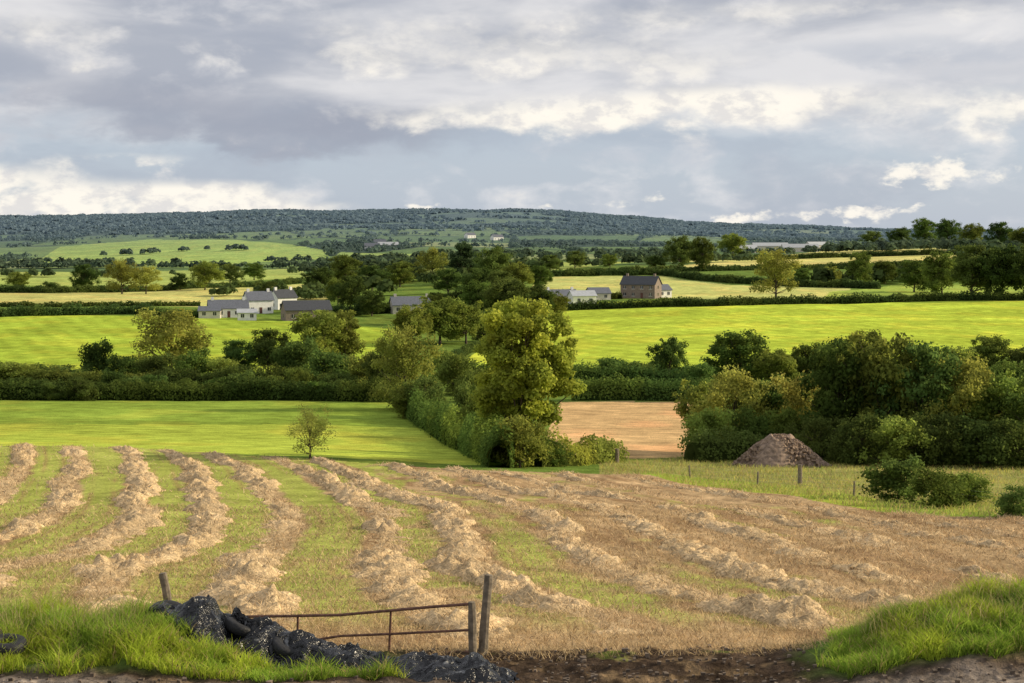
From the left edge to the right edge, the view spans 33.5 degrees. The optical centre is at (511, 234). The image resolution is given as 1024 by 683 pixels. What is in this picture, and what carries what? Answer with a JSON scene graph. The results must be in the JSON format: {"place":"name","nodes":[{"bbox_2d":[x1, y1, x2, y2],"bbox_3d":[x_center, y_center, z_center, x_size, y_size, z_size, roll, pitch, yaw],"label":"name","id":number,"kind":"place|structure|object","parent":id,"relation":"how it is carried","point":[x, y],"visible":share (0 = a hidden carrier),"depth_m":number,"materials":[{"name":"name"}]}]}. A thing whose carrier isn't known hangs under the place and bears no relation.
{"place":"outdoors","nodes":[
{"label":"outdoors","id":0,"kind":"place"},
{"bbox_2d":[0,210,1023,682],"bbox_3d":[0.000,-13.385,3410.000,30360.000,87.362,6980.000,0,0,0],"label":"ground","id":1,"kind":"structure","parent":0,"point":[368,436],"depth_m":178.08,"materials":[{"name":"plant"}]},
{"bbox_2d":[58,375,101,400],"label":"hawthorn bush","id":2,"kind":"object","parent":1,"relation":"on","point":[86,387],"visible":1,"depth_m":278.41,"materials":[{"name":"green plant"}]},
{"bbox_2d":[68,263,101,287],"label":"oak tree","id":3,"kind":"object","parent":1,"relation":"on","point":[86,277],"visible":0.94,"depth_m":783.73,"materials":[{"name":"green plant"}]},
{"bbox_2d":[77,336,114,376],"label":"hawthorn bush","id":4,"kind":"object","parent":1,"relation":"on","point":[94,357],"visible":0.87,"depth_m":343.26,"materials":[{"name":"green plant"}]},
{"bbox_2d":[0,302,198,317],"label":"hedge","id":5,"kind":"object","parent":1,"relation":"on","point":[39,310],"visible":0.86,"depth_m":563.38,"materials":[{"name":"green plant"}]},
{"bbox_2d":[0,300,200,306],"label":"hedge","id":6,"kind":"object","parent":1,"relation":"on","point":[90,303],"visible":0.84,"depth_m":613.60,"materials":[{"name":"green plant"}]},
{"bbox_2d":[103,258,140,293],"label":"willow tree","id":7,"kind":"object","parent":1,"relation":"on","point":[120,275],"visible":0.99,"depth_m":748.21,"materials":[{"name":"green plant"}]},
{"bbox_2d":[127,265,162,293],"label":"willow tree","id":8,"kind":"object","parent":1,"relation":"on","point":[145,278],"visible":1,"depth_m":744.58,"materials":[{"name":"green plant"}]},
{"bbox_2d":[0,277,302,292],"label":"hedge","id":9,"kind":"object","parent":1,"relation":"on","point":[22,288],"visible":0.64,"depth_m":773.91,"materials":[{"name":"green plant"}]},
{"bbox_2d":[132,351,175,378],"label":"hawthorn bush","id":10,"kind":"object","parent":1,"relation":"on","point":[156,362],"visible":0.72,"depth_m":331.56,"materials":[{"name":"green plant"}]},
{"bbox_2d":[129,305,215,368],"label":"willow tree","id":11,"kind":"object","parent":1,"relation":"on","point":[170,326],"visible":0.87,"depth_m":346.35,"materials":[{"name":"green plant"}]},
{"bbox_2d":[168,347,212,375],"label":"hawthorn bush","id":12,"kind":"object","parent":1,"relation":"on","point":[194,360],"visible":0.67,"depth_m":327.48,"materials":[{"name":"green plant"}]},
{"bbox_2d":[0,362,381,387],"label":"hedge","id":13,"kind":"object","parent":1,"relation":"on","point":[169,374],"visible":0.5,"depth_m":322.24,"materials":[{"name":"green plant"}]},
{"bbox_2d":[0,373,393,401],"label":"hedge","id":14,"kind":"object","parent":1,"relation":"on","point":[356,392],"visible":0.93,"depth_m":281.40,"materials":[{"name":"green plant"}]},
{"bbox_2d":[188,260,225,289],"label":"oak tree","id":15,"kind":"object","parent":1,"relation":"on","point":[205,271],"visible":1,"depth_m":793.42,"materials":[{"name":"green plant"}]},
{"bbox_2d":[0,587,415,682],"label":"grass bank","id":16,"kind":"structure","parent":1,"relation":"on","point":[139,643],"depth_m":27.79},
{"bbox_2d":[207,297,249,317],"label":"white farmhouse","id":17,"kind":"object","parent":1,"relation":"on","point":[230,307],"visible":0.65,"depth_m":568.95,"materials":[{"name":"stone"}]},
{"bbox_2d":[221,339,258,372],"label":"oak tree","id":18,"kind":"object","parent":1,"relation":"on","point":[233,350],"visible":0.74,"depth_m":341.50,"materials":[{"name":"green plant"}]},
{"bbox_2d":[243,288,274,313],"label":"white cottage","id":19,"kind":"structure","parent":1,"relation":"on","point":[261,302],"depth_m":590.99,"materials":[{"name":"paint"}]},
{"bbox_2d":[242,328,290,372],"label":"oak tree","id":20,"kind":"object","parent":1,"relation":"on","point":[266,343],"visible":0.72,"depth_m":346.30,"materials":[{"name":"green plant"}]},
{"bbox_2d":[267,334,318,373],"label":"hawthorn bush","id":21,"kind":"object","parent":1,"relation":"on","point":[298,354],"visible":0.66,"depth_m":326.15,"materials":[{"name":"green plant"}]},
{"bbox_2d":[280,300,332,320],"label":"farm shed","id":22,"kind":"structure","parent":1,"relation":"on","point":[289,309],"depth_m":554.11,"materials":[{"name":"grey stone"}]},
{"bbox_2d":[283,401,338,458],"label":"young birch tree","id":23,"kind":"object","parent":1,"relation":"on","point":[310,418],"visible":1,"depth_m":141.82,"materials":[{"name":"green plant"}]},
{"bbox_2d":[287,310,347,363],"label":"ash tree","id":24,"kind":"object","parent":1,"relation":"on","point":[328,325],"visible":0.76,"depth_m":338.82,"materials":[{"name":"green plant"}]},
{"bbox_2d":[142,594,519,682],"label":"black plastic heap","id":25,"kind":"object","parent":1,"relation":"on","point":[211,617],"visible":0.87,"depth_m":28.52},
{"bbox_2d":[304,347,361,379],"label":"hawthorn bush","id":26,"kind":"object","parent":1,"relation":"on","point":[334,361],"visible":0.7,"depth_m":318.01,"materials":[{"name":"green plant"}]},
{"bbox_2d":[320,309,366,358],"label":"ash tree","id":27,"kind":"object","parent":1,"relation":"on","point":[347,340],"visible":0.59,"depth_m":344.24,"materials":[{"name":"green plant"}]},
{"bbox_2d":[327,275,365,307],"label":"oak tree","id":28,"kind":"object","parent":1,"relation":"on","point":[344,291],"visible":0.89,"depth_m":593.55,"materials":[{"name":"green plant"}]},
{"bbox_2d":[328,254,366,280],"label":"oak tree","id":29,"kind":"object","parent":1,"relation":"on","point":[345,265],"visible":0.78,"depth_m":793.51,"materials":[{"name":"green plant"}]},
{"bbox_2d":[353,290,389,315],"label":"oak tree","id":30,"kind":"object","parent":1,"relation":"on","point":[368,300],"visible":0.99,"depth_m":574.71,"materials":[{"name":"green plant"}]},
{"bbox_2d":[381,260,416,286],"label":"oak tree","id":31,"kind":"object","parent":1,"relation":"on","point":[399,271],"visible":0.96,"depth_m":810.06,"materials":[{"name":"green plant"}]},
{"bbox_2d":[367,320,444,401],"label":"willow tree","id":32,"kind":"object","parent":1,"relation":"on","point":[403,365],"visible":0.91,"depth_m":258.88,"materials":[{"name":"green plant"}]},
{"bbox_2d":[385,379,436,417],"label":"hawthorn bush","id":33,"kind":"object","parent":1,"relation":"on","point":[398,392],"visible":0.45,"depth_m":244.38,"materials":[{"name":"green plant"}]},
{"bbox_2d":[391,303,433,338],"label":"oak tree","id":34,"kind":"object","parent":1,"relation":"on","point":[405,314],"visible":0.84,"depth_m":450.04,"materials":[{"name":"green plant"}]},
{"bbox_2d":[401,375,449,408],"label":"hawthorn bush","id":35,"kind":"object","parent":1,"relation":"on","point":[435,389],"visible":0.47,"depth_m":242.82,"materials":[{"name":"green plant"}]},
{"bbox_2d":[413,245,448,273],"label":"willow tree","id":36,"kind":"object","parent":1,"relation":"on","point":[433,255],"visible":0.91,"depth_m":870.00,"materials":[{"name":"green plant"}]},
{"bbox_2d":[412,296,464,343],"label":"oak tree","id":37,"kind":"object","parent":1,"relation":"on","point":[441,325],"visible":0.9,"depth_m":458.30,"materials":[{"name":"green plant"}]},
{"bbox_2d":[428,268,462,293],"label":"oak tree","id":38,"kind":"object","parent":1,"relation":"on","point":[448,281],"visible":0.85,"depth_m":710.41,"materials":[{"name":"green plant"}]},
{"bbox_2d":[391,379,517,467],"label":"hedge","id":39,"kind":"object","parent":1,"relation":"on","point":[473,438],"visible":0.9,"depth_m":185.66,"materials":[{"name":"green plant"}]},
{"bbox_2d":[434,351,478,393],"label":"hawthorn bush","id":40,"kind":"object","parent":1,"relation":"on","point":[451,370],"visible":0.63,"depth_m":292.02,"materials":[{"name":"green plant"}]},
{"bbox_2d":[447,241,476,273],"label":"cypress tree","id":41,"kind":"object","parent":1,"relation":"on","point":[461,255],"visible":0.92,"depth_m":832.22,"materials":[{"name":"green plant"}]},
{"bbox_2d":[444,299,489,343],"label":"oak tree","id":42,"kind":"object","parent":1,"relation":"on","point":[469,321],"visible":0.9,"depth_m":460.00,"materials":[{"name":"green plant"}]},
{"bbox_2d":[468,601,476,652],"bbox_3d":[-0.689,7.077,30.003,0.176,1.230,0.164,0,0,0],"label":"wooden gate post","id":43,"kind":"object","parent":1,"relation":"on","point":[472,631],"visible":0.79,"depth_m":29.93,"materials":[{"name":"grey wood"}]},
{"bbox_2d":[248,603,468,652],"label":"rusty field gate","id":44,"kind":"structure","parent":43,"relation":"attached to","point":[373,612],"depth_m":30.49,"materials":[{"name":"metal"}]},
{"bbox_2d":[458,280,491,312],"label":"oak tree","id":45,"kind":"object","parent":1,"relation":"on","point":[470,291],"visible":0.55,"depth_m":570.66,"materials":[{"name":"green plant"}]},
{"bbox_2d":[478,574,492,655],"bbox_3d":[-0.468,6.869,30.132,0.281,1.720,0.179,0,0,-32],"label":"wooden gate post","id":46,"kind":"object","parent":1,"relation":"on","point":[485,615],"visible":0.8,"depth_m":30.06,"materials":[{"name":"grey wood"}]},
{"bbox_2d":[470,245,512,281],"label":"oak tree","id":47,"kind":"object","parent":1,"relation":"on","point":[496,258],"visible":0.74,"depth_m":768.33,"materials":[{"name":"green plant"}]},
{"bbox_2d":[477,278,533,310],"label":"oak tree","id":48,"kind":"object","parent":1,"relation":"on","point":[498,291],"visible":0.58,"depth_m":555.47,"materials":[{"name":"green plant"}]},
{"bbox_2d":[0,644,1021,682],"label":"track stones","id":49,"kind":"object","parent":1,"relation":"on","point":[582,659],"visible":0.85,"depth_m":27.84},
{"bbox_2d":[0,215,1021,268],"bbox_3d":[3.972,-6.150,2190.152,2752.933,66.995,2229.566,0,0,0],"label":"distant hedgerow trees","id":50,"kind":"object","parent":1,"relation":"on","point":[515,241],"visible":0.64,"depth_m":2168.16,"materials":[{"name":"green plant"}]},
{"bbox_2d":[0,237,1022,298],"bbox_3d":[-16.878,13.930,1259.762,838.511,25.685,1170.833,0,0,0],"label":"distant tree row","id":51,"kind":"object","parent":1,"relation":"on","point":[310,290],"visible":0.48,"depth_m":1174.94,"materials":[{"name":"green plant"}]},
{"bbox_2d":[0,442,1023,638],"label":"straw windrows","id":52,"kind":"object","parent":1,"relation":"on","point":[569,524],"visible":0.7,"depth_m":68.70,"materials":[{"name":"plant"}]},
{"bbox_2d":[0,499,1023,661],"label":"stubble straw","id":53,"kind":"object","parent":1,"relation":"on","point":[582,639],"visible":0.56,"depth_m":52.15,"materials":[{"name":"plant"}]},
{"bbox_2d":[0,442,1023,641],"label":"loose straw","id":54,"kind":"object","parent":1,"relation":"on","point":[795,503],"visible":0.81,"depth_m":70.37,"materials":[{"name":"plant"}]},
{"bbox_2d":[0,207,1023,240],"bbox_3d":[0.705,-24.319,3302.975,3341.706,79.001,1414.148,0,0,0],"label":"distant woodland","id":55,"kind":"object","parent":1,"relation":"on","point":[660,225],"visible":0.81,"depth_m":3210.40,"materials":[{"name":"green plant"}]},
{"bbox_2d":[0,561,1023,647],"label":"seeding grass","id":56,"kind":"structure","parent":1,"relation":"on","point":[854,624],"depth_m":29.07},
{"bbox_2d":[484,413,551,467],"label":"hawthorn bush","id":57,"kind":"object","parent":1,"relation":"on","point":[525,439],"visible":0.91,"depth_m":137.18,"materials":[{"name":"green plant"}]},
{"bbox_2d":[471,295,587,459],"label":"field maple tree","id":58,"kind":"object","parent":1,"relation":"on","point":[521,377],"visible":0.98,"depth_m":145.78,"materials":[{"name":"green plant"}]},
{"bbox_2d":[527,426,629,466],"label":"hedge","id":59,"kind":"object","parent":1,"relation":"on","point":[598,450],"visible":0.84,"depth_m":147.65,"materials":[{"name":"green plant"}]},
{"bbox_2d":[619,273,662,298],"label":"two storey farmhouse","id":60,"kind":"object","parent":1,"relation":"on","point":[646,287],"visible":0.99,"depth_m":656.04,"materials":[{"name":"brown stone"}]},
{"bbox_2d":[571,371,711,401],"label":"hedge","id":61,"kind":"object","parent":1,"relation":"on","point":[641,390],"visible":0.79,"depth_m":282.32,"materials":[{"name":"green plant"}]},
{"bbox_2d":[645,335,688,373],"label":"oak tree","id":62,"kind":"object","parent":1,"relation":"on","point":[669,349],"visible":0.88,"depth_m":325.17,"materials":[{"name":"green plant"}]},
{"bbox_2d":[662,234,692,265],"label":"oak tree","id":63,"kind":"object","parent":1,"relation":"on","point":[678,247],"visible":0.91,"depth_m":995.79,"materials":[{"name":"green plant"}]},
{"bbox_2d":[560,293,839,310],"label":"hedge","id":64,"kind":"object","parent":1,"relation":"on","point":[672,302],"visible":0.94,"depth_m":606.89,"materials":[{"name":"green plant"}]},
{"bbox_2d":[671,379,729,433],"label":"oak tree","id":65,"kind":"object","parent":1,"relation":"on","point":[695,394],"visible":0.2,"depth_m":191.00,"materials":[{"name":"green plant"}]},
{"bbox_2d":[685,237,717,270],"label":"oak tree","id":66,"kind":"object","parent":1,"relation":"on","point":[701,256],"visible":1,"depth_m":974.37,"materials":[{"name":"green plant"}]},
{"bbox_2d":[677,406,736,451],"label":"hawthorn bush","id":67,"kind":"object","parent":1,"relation":"on","point":[709,419],"visible":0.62,"depth_m":174.83,"materials":[{"name":"green plant"}]},
{"bbox_2d":[547,267,881,288],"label":"hedge","id":68,"kind":"object","parent":1,"relation":"on","point":[741,279],"visible":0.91,"depth_m":840.83,"materials":[{"name":"green plant"}]},
{"bbox_2d":[689,364,775,441],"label":"willow tree","id":69,"kind":"object","parent":1,"relation":"on","point":[736,386],"visible":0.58,"depth_m":184.26,"materials":[{"name":"green plant"}]},
{"bbox_2d":[699,329,774,379],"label":"oak tree","id":70,"kind":"object","parent":1,"relation":"on","point":[739,347],"visible":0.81,"depth_m":308.90,"materials":[{"name":"green plant"}]},
{"bbox_2d":[719,404,781,443],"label":"hawthorn bush","id":71,"kind":"object","parent":1,"relation":"on","point":[755,425],"visible":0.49,"depth_m":176.73,"materials":[{"name":"green plant"}]},
{"bbox_2d":[602,260,922,271],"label":"hedge","id":72,"kind":"object","parent":1,"relation":"on","point":[735,267],"visible":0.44,"depth_m":981.72,"materials":[{"name":"green plant"}]},
{"bbox_2d":[750,348,800,382],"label":"oak tree","id":73,"kind":"object","parent":1,"relation":"on","point":[778,361],"visible":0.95,"depth_m":304.37,"materials":[{"name":"green plant"}]},
{"bbox_2d":[749,247,802,296],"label":"willow tree","id":74,"kind":"object","parent":1,"relation":"on","point":[776,271],"visible":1,"depth_m":655.78,"materials":[{"name":"green plant"}]},
{"bbox_2d":[728,433,832,467],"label":"rubble mound","id":75,"kind":"object","parent":1,"relation":"on","point":[782,449],"visible":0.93,"depth_m":158.90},
{"bbox_2d":[763,406,813,444],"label":"hawthorn bush","id":76,"kind":"object","parent":1,"relation":"on","point":[786,416],"visible":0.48,"depth_m":178.29,"materials":[{"name":"green plant"}]},
{"bbox_2d":[562,357,1023,387],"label":"hedge","id":77,"kind":"object","parent":1,"relation":"on","point":[666,375],"visible":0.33,"depth_m":311.50,"materials":[{"name":"green plant"}]},
{"bbox_2d":[769,370,820,432],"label":"willow tree","id":78,"kind":"object","parent":1,"relation":"on","point":[794,399],"visible":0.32,"depth_m":182.13,"materials":[{"name":"green plant"}]},
{"bbox_2d":[784,342,835,376],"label":"oak tree","id":79,"kind":"object","parent":1,"relation":"on","point":[801,357],"visible":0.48,"depth_m":308.70,"materials":[{"name":"green plant"}]},
{"bbox_2d":[598,455,1023,517],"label":"rough grass","id":80,"kind":"structure","parent":1,"relation":"on","point":[812,486],"depth_m":133.14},
{"bbox_2d":[785,415,849,462],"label":"hawthorn bush","id":81,"kind":"object","parent":1,"relation":"on","point":[822,427],"visible":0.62,"depth_m":167.50,"materials":[{"name":"green plant"}]},
{"bbox_2d":[671,248,984,260],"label":"hedge","id":82,"kind":"object","parent":1,"relation":"on","point":[872,253],"visible":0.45,"depth_m":1251.92,"materials":[{"name":"green plant"}]},
{"bbox_2d":[797,340,874,429],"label":"oak tree","id":83,"kind":"object","parent":1,"relation":"on","point":[829,400],"visible":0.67,"depth_m":175.02,"materials":[{"name":"green plant"}]},
{"bbox_2d":[681,424,1008,465],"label":"hedge","id":84,"kind":"object","parent":1,"relation":"on","point":[705,449],"visible":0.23,"depth_m":168.72,"materials":[{"name":"green plant"}]},
{"bbox_2d":[844,250,873,281],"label":"oak tree","id":85,"kind":"object","parent":1,"relation":"on","point":[858,270],"visible":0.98,"depth_m":780.89,"materials":[{"name":"green plant"}]},
{"bbox_2d":[825,410,895,465],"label":"hawthorn bush","id":86,"kind":"object","parent":1,"relation":"on","point":[851,433],"visible":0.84,"depth_m":161.93,"materials":[{"name":"green plant"}]},
{"bbox_2d":[835,331,927,439],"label":"oak tree","id":87,"kind":"object","parent":1,"relation":"on","point":[878,363],"visible":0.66,"depth_m":172.20,"materials":[{"name":"green plant"}]},
{"bbox_2d":[856,453,930,502],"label":"hawthorn bush","id":88,"kind":"object","parent":1,"relation":"on","point":[893,478],"visible":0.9,"depth_m":103.66,"materials":[{"name":"green plant"}]},
{"bbox_2d":[853,414,935,463],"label":"hawthorn bush","id":89,"kind":"object","parent":1,"relation":"on","point":[899,431],"visible":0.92,"depth_m":158.40,"materials":[{"name":"green plant"}]},
{"bbox_2d":[896,259,930,291],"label":"oak tree","id":90,"kind":"object","parent":1,"relation":"on","point":[911,277],"visible":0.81,"depth_m":709.09,"materials":[{"name":"green plant"}]},
{"bbox_2d":[808,571,1023,678],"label":"grass bank","id":91,"kind":"structure","parent":1,"relation":"on","point":[928,643],"depth_m":28.13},
{"bbox_2d":[869,340,972,439],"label":"oak tree","id":92,"kind":"object","parent":1,"relation":"on","point":[925,355],"visible":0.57,"depth_m":169.52,"materials":[{"name":"green plant"}]},
{"bbox_2d":[838,289,1023,303],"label":"hedge","id":93,"kind":"object","parent":1,"relation":"on","point":[920,297],"visible":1,"depth_m":632.16,"materials":[{"name":"green plant"}]},
{"bbox_2d":[906,465,969,508],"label":"hawthorn bush","id":94,"kind":"object","parent":1,"relation":"on","point":[942,489],"visible":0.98,"depth_m":97.78,"materials":[{"name":"green plant"}]},
{"bbox_2d":[918,251,959,292],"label":"oak tree","id":95,"kind":"object","parent":1,"relation":"on","point":[936,275],"visible":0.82,"depth_m":673.51,"materials":[{"name":"green plant"}]},
{"bbox_2d":[903,410,979,467],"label":"hawthorn bush","id":96,"kind":"object","parent":1,"relation":"on","point":[935,454],"visible":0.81,"depth_m":158.16,"materials":[{"name":"green plant"}]},
{"bbox_2d":[921,350,1008,435],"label":"willow tree","id":97,"kind":"object","parent":1,"relation":"on","point":[972,372],"visible":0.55,"depth_m":167.44,"materials":[{"name":"green plant"}]},
{"bbox_2d":[944,242,1000,293],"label":"oak tree","id":98,"kind":"object","parent":1,"relation":"on","point":[964,271],"visible":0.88,"depth_m":646.04,"materials":[{"name":"green plant"}]},
{"bbox_2d":[948,471,997,505],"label":"hawthorn bush","id":99,"kind":"object","parent":1,"relation":"on","point":[970,481],"visible":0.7,"depth_m":103.74,"materials":[{"name":"green plant"}]},
{"bbox_2d":[942,412,1012,467],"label":"hawthorn bush","id":100,"kind":"object","parent":1,"relation":"on","point":[980,436],"visible":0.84,"depth_m":157.11,"materials":[{"name":"green plant"}]},
{"bbox_2d":[967,334,1012,369],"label":"oak tree","id":101,"kind":"object","parent":1,"relation":"on","point":[990,350],"visible":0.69,"depth_m":328.44,"materials":[{"name":"green plant"}]},
{"bbox_2d":[967,368,1023,429],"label":"oak tree","id":102,"kind":"object","parent":1,"relation":"on","point":[980,410],"visible":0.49,"depth_m":166.54,"materials":[{"name":"green plant"}]},
{"bbox_2d":[973,243,1022,292],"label":"oak tree","id":103,"kind":"object","parent":1,"relation":"on","point":[999,275],"visible":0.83,"depth_m":640.41,"materials":[{"name":"green plant"}]},
{"bbox_2d":[977,415,1023,469],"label":"hawthorn bush","id":104,"kind":"object","parent":1,"relation":"on","point":[1015,438],"visible":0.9,"depth_m":155.41,"materials":[{"name":"green plant"}]},
{"bbox_2d":[993,484,1023,516],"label":"hawthorn bush","id":105,"kind":"object","parent":1,"relation":"on","point":[1010,506],"visible":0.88,"depth_m":88.43,"materials":[{"name":"green plant"}]},
{"bbox_2d":[1002,244,1023,296],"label":"oak tree","id":106,"kind":"object","parent":1,"relation":"on","point":[1018,271],"visible":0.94,"depth_m":635.96,"materials":[{"name":"green plant"}]},
{"bbox_2d":[0,0,1023,230],"label":"sky","id":107,"kind":"structure","parent":0,"point":[885,114],"materials":[{"name":"grey"}]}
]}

